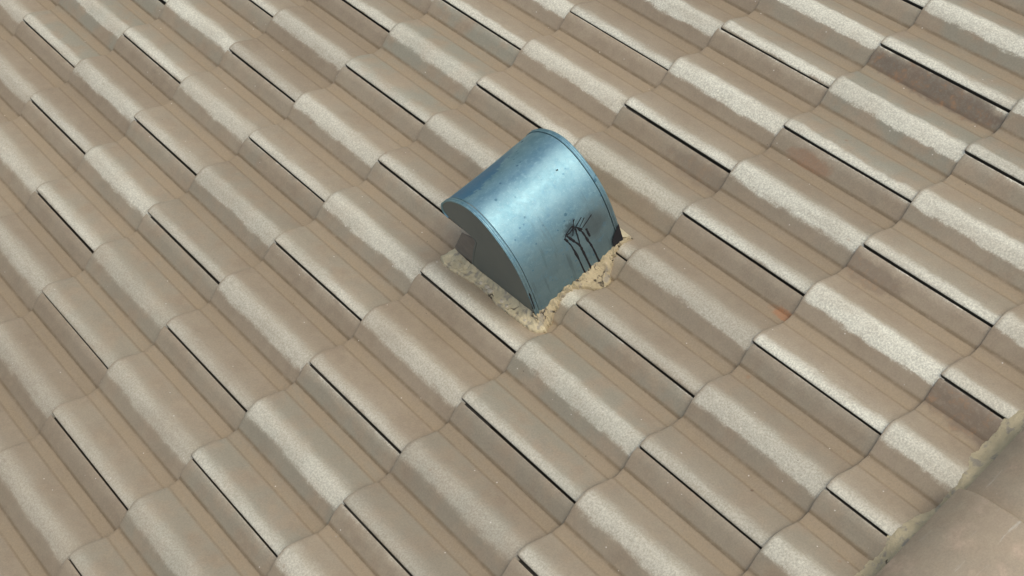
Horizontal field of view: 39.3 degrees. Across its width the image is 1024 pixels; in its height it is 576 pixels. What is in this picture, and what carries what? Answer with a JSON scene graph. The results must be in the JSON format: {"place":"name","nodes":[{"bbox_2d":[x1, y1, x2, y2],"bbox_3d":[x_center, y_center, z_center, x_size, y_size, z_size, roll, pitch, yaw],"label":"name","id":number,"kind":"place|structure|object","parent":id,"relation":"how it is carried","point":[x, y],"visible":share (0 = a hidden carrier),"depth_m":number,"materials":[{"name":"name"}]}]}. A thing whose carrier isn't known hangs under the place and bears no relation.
{"place":"outdoors","nodes":[
{"label":"outdoors","id":0,"kind":"place"},
{"bbox_2d":[0,0,1023,575],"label":"tiled roof","id":1,"kind":"structure","parent":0,"point":[250,324],"depth_m":2.93,"materials":[{"name":"tile"}]},
{"bbox_2d":[440,128,631,332],"bbox_3d":[0.032,-0.138,2.904,0.314,0.298,0.344,-40,50,-15],"label":"roof vent","id":2,"kind":"object","parent":1,"relation":"on","point":[538,200],"visible":1,"depth_m":2.81,"materials":[{"name":"metal"}]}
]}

